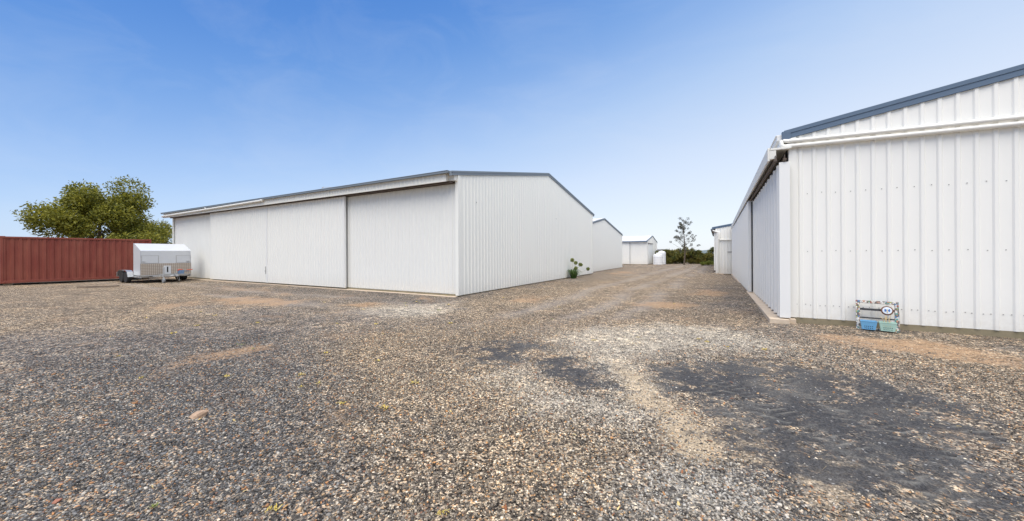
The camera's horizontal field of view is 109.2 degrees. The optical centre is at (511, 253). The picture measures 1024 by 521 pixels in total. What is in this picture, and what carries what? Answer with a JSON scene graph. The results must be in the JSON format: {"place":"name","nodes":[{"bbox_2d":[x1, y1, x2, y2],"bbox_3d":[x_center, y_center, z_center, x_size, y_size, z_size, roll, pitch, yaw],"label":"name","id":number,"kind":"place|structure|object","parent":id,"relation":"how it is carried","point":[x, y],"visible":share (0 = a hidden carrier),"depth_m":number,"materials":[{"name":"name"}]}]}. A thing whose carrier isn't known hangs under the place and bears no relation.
{"place":"outdoors","nodes":[
{"label":"outdoors","id":0,"kind":"place"},
{"bbox_2d":[0,253,1023,520],"bbox_3d":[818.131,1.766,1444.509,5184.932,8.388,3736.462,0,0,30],"label":"ground","id":1,"kind":"structure","parent":0,"point":[58,321],"depth_m":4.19,"materials":[{"name":"grey gravel"}]},
{"bbox_2d":[51,498,62,503],"bbox_3d":[-2.987,1.626,2.385,0.062,0.030,0.047,-14,6,9],"label":"rock","id":2,"kind":"object","parent":1,"relation":"on","point":[55,501],"visible":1,"depth_m":2.38,"materials":[{"name":"pink stone"}]},
{"bbox_2d":[0,236,150,285],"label":"shipping container","id":3,"kind":"object","parent":1,"relation":"on","point":[34,259],"visible":0.75,"depth_m":21.70,"materials":[{"name":"red metal"}]},
{"bbox_2d":[10,175,169,243],"bbox_3d":[-34.347,-2.530,30.593,8.286,8.612,8.565,0,0,-41],"label":"broadleaf tree","id":4,"kind":"object","parent":1,"relation":"on","point":[120,216],"visible":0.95,"depth_m":29.21,"materials":[{"name":"green plant"}]},
{"bbox_2d":[77,285,119,287],"bbox_3d":[-21.076,1.688,18.568,1.500,0.050,0.220,0,0,-22],"label":"timber plank","id":5,"kind":"object","parent":1,"relation":"on","point":[99,286],"visible":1,"depth_m":18.52,"materials":[{"name":"wood"}]},
{"bbox_2d":[106,219,172,243],"bbox_3d":[-36.733,-0.923,37.029,5.655,5.430,5.330,0,0,30],"label":"broadleaf tree","id":6,"kind":"object","parent":1,"relation":"on","point":[167,227],"visible":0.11,"depth_m":37.79,"materials":[{"name":"green plant"}]},
{"bbox_2d":[116,243,192,282],"bbox_3d":[-21.994,0.575,22.650,5.685,2.355,2.880,0,0,30],"label":"tandem trailer","id":7,"kind":"object","parent":1,"relation":"on","point":[161,260],"visible":1,"depth_m":21.75,"materials":[{"name":"white paint"}]},
{"bbox_2d":[188,410,208,419],"bbox_3d":[-3.096,1.601,3.600,0.158,0.098,0.088,0,0,-42],"label":"rock","id":8,"kind":"object","parent":1,"relation":"on","point":[198,414],"visible":0.92,"depth_m":3.58,"materials":[{"name":"beige stone"}]},
{"bbox_2d":[161,170,593,296],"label":"storage shed","id":9,"kind":"structure","parent":1,"relation":"on","point":[448,233],"depth_m":16.84,"materials":[{"name":"white metal"}]},
{"bbox_2d":[174,214,209,277],"bbox_3d":[-21.425,-0.543,24.560,6.300,4.345,0.090,0,0,30],"label":"sliding door","id":10,"kind":"structure","parent":9,"relation":"in","point":[193,231],"depth_m":24.31,"materials":[{"name":"white metal"}]},
{"bbox_2d":[210,206,266,282],"bbox_3d":[-16.101,-0.569,21.288,6.590,4.345,0.130,0,0,30],"label":"sliding door","id":11,"kind":"structure","parent":9,"relation":"in","point":[238,238],"depth_m":21.12,"materials":[{"name":"metal"}]},
{"bbox_2d":[266,196,345,287],"bbox_3d":[-10.372,-0.597,18.061,6.520,4.345,0.090,0,0,30],"label":"sliding door","id":12,"kind":"structure","parent":9,"relation":"in","point":[306,241],"depth_m":17.81,"materials":[{"name":"white metal"}]},
{"bbox_2d":[346,181,455,293],"bbox_3d":[-4.807,-0.624,15.135,6.510,4.345,0.090,0,0,30],"label":"sliding door","id":13,"kind":"structure","parent":9,"relation":"in","point":[403,240],"depth_m":14.91,"materials":[{"name":"white metal"}]},
{"bbox_2d":[62,295,1023,518],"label":"ground litter","id":14,"kind":"object","parent":1,"relation":"on","point":[505,506],"visible":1,"depth_m":3.52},
{"bbox_2d":[568,258,589,277],"bbox_3d":[4.463,0.927,23.748,0.900,1.302,3.164,0,0,30],"label":"agapanthus","id":15,"kind":"object","parent":1,"relation":"on","point":[573,273],"visible":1,"depth_m":22.93,"materials":[{"name":"green plant"}]},
{"bbox_2d":[593,218,622,271],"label":"storage shed","id":16,"kind":"structure","parent":1,"relation":"on","point":[607,245],"depth_m":35.98,"materials":[{"name":"white metal"}]},
{"bbox_2d":[622,236,656,264],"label":"storage shed","id":17,"kind":"structure","parent":1,"relation":"on","point":[638,250],"depth_m":49.27,"materials":[{"name":"metal"}]},
{"bbox_2d":[622,243,629,263],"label":"sliding door","id":18,"kind":"structure","parent":17,"relation":"in","point":[625,246],"depth_m":49.52,"materials":[{"name":"white metal"}]},
{"bbox_2d":[648,244,652,263],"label":"sliding door","id":19,"kind":"structure","parent":17,"relation":"in","point":[650,246],"depth_m":50.01,"materials":[{"name":"white metal"}]},
{"bbox_2d":[653,253,662,264],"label":"water tank","id":20,"kind":"object","parent":1,"relation":"on","point":[657,258],"visible":1,"depth_m":47.87,"materials":[{"name":"white plastic"}]},
{"bbox_2d":[658,251,665,263],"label":"water tank","id":21,"kind":"object","parent":1,"relation":"on","point":[663,253],"visible":0.57,"depth_m":49.32,"materials":[{"name":"white plastic"}]},
{"bbox_2d":[660,249,673,263],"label":"hedge bush","id":22,"kind":"object","parent":1,"relation":"on","point":[668,258],"visible":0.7,"depth_m":51.13,"materials":[{"name":"green plant"}]},
{"bbox_2d":[669,249,682,263],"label":"hedge bush","id":23,"kind":"object","parent":1,"relation":"on","point":[676,256],"visible":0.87,"depth_m":50.78,"materials":[{"name":"green plant"}]},
{"bbox_2d":[676,246,689,263],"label":"hedge bush","id":24,"kind":"object","parent":1,"relation":"on","point":[682,258],"visible":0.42,"depth_m":51.06,"materials":[{"name":"green plant"}]},
{"bbox_2d":[669,217,700,264],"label":"sapling","id":25,"kind":"object","parent":1,"relation":"on","point":[682,227],"visible":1,"depth_m":46.63,"materials":[{"name":"green plant"}]},
{"bbox_2d":[686,249,696,263],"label":"hedge bush","id":26,"kind":"object","parent":1,"relation":"on","point":[690,259],"visible":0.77,"depth_m":51.05,"materials":[{"name":"green plant"}]},
{"bbox_2d":[692,250,703,263],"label":"hedge bush","id":27,"kind":"object","parent":1,"relation":"on","point":[699,258],"visible":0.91,"depth_m":50.57,"materials":[{"name":"green plant"}]},
{"bbox_2d":[701,252,712,261],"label":"hedge bush","id":28,"kind":"object","parent":1,"relation":"on","point":[707,256],"visible":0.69,"depth_m":50.10,"materials":[{"name":"green plant"}]},
{"bbox_2d":[706,260,713,264],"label":"shrub","id":29,"kind":"object","parent":1,"relation":"on","point":[709,263],"visible":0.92,"depth_m":45.22,"materials":[{"name":"green plant"}]},
{"bbox_2d":[707,247,713,260],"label":"hedge bush","id":30,"kind":"object","parent":1,"relation":"on","point":[711,250],"visible":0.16,"depth_m":50.74,"materials":[{"name":"green plant"}]},
{"bbox_2d":[711,223,732,274],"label":"storage shed","id":31,"kind":"structure","parent":1,"relation":"on","point":[722,234],"depth_m":33.30,"materials":[{"name":"metal"}]},
{"bbox_2d":[714,232,715,272],"bbox_3d":[19.986,-0.078,35.857,0.110,3.800,4.900,0,0,30],"label":"sliding door","id":32,"kind":"structure","parent":31,"relation":"in","point":[714,232],"depth_m":33.73,"materials":[{"name":"white metal"}]},
{"bbox_2d":[860,319,877,329],"bbox_3d":[7.191,1.444,7.345,0.252,0.172,0.157,0,0,41],"label":"plastic basket","id":33,"kind":"object","parent":1,"relation":"on","point":[869,324],"visible":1,"depth_m":7.31,"materials":[{"name":"plastic"}]},
{"bbox_2d":[731,64,1023,338],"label":"storage shed","id":34,"kind":"structure","parent":1,"relation":"on","point":[913,205],"depth_m":7.38,"materials":[{"name":"metal"}]},
{"bbox_2d":[732,221,736,278],"bbox_3d":[17.072,-0.158,27.841,0.190,3.970,10.580,0,0,30],"label":"sliding door","id":35,"kind":"structure","parent":34,"relation":"in","point":[734,230],"depth_m":27.05,"materials":[{"name":"white metal"}]},
{"bbox_2d":[737,200,752,291],"bbox_3d":[11.997,-0.214,18.895,0.190,3.810,9.950,0,0,30],"label":"sliding door","id":36,"kind":"structure","parent":34,"relation":"in","point":[744,271],"depth_m":16.01,"materials":[{"name":"white metal"}]},
{"bbox_2d":[753,161,790,317],"bbox_3d":[7.929,-0.254,11.373,0.215,3.610,7.350,0,0,30],"label":"sliding door","id":37,"kind":"structure","parent":34,"relation":"in","point":[771,207],"depth_m":8.91,"materials":[{"name":"white metal"}]},
{"bbox_2d":[856,300,899,332],"bbox_3d":[7.426,1.288,7.404,0.630,0.634,0.222,0,0,41],"label":"mosaic frame planter","id":38,"kind":"object","parent":1,"relation":"on","point":[886,310],"visible":0.9,"depth_m":7.33,"materials":[{"name":"tile"}]},
{"bbox_2d":[878,315,896,331],"bbox_3d":[7.396,1.371,7.169,0.252,0.315,0.157,0,0,41],"label":"plastic basket","id":39,"kind":"object","parent":1,"relation":"on","point":[887,326],"visible":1,"depth_m":7.14,"materials":[{"name":"plastic"}]},
{"bbox_2d":[0,0,1023,250],"label":"sky","id":40,"kind":"structure","parent":0,"point":[652,114],"materials":[{"name":"blue"}]}
]}

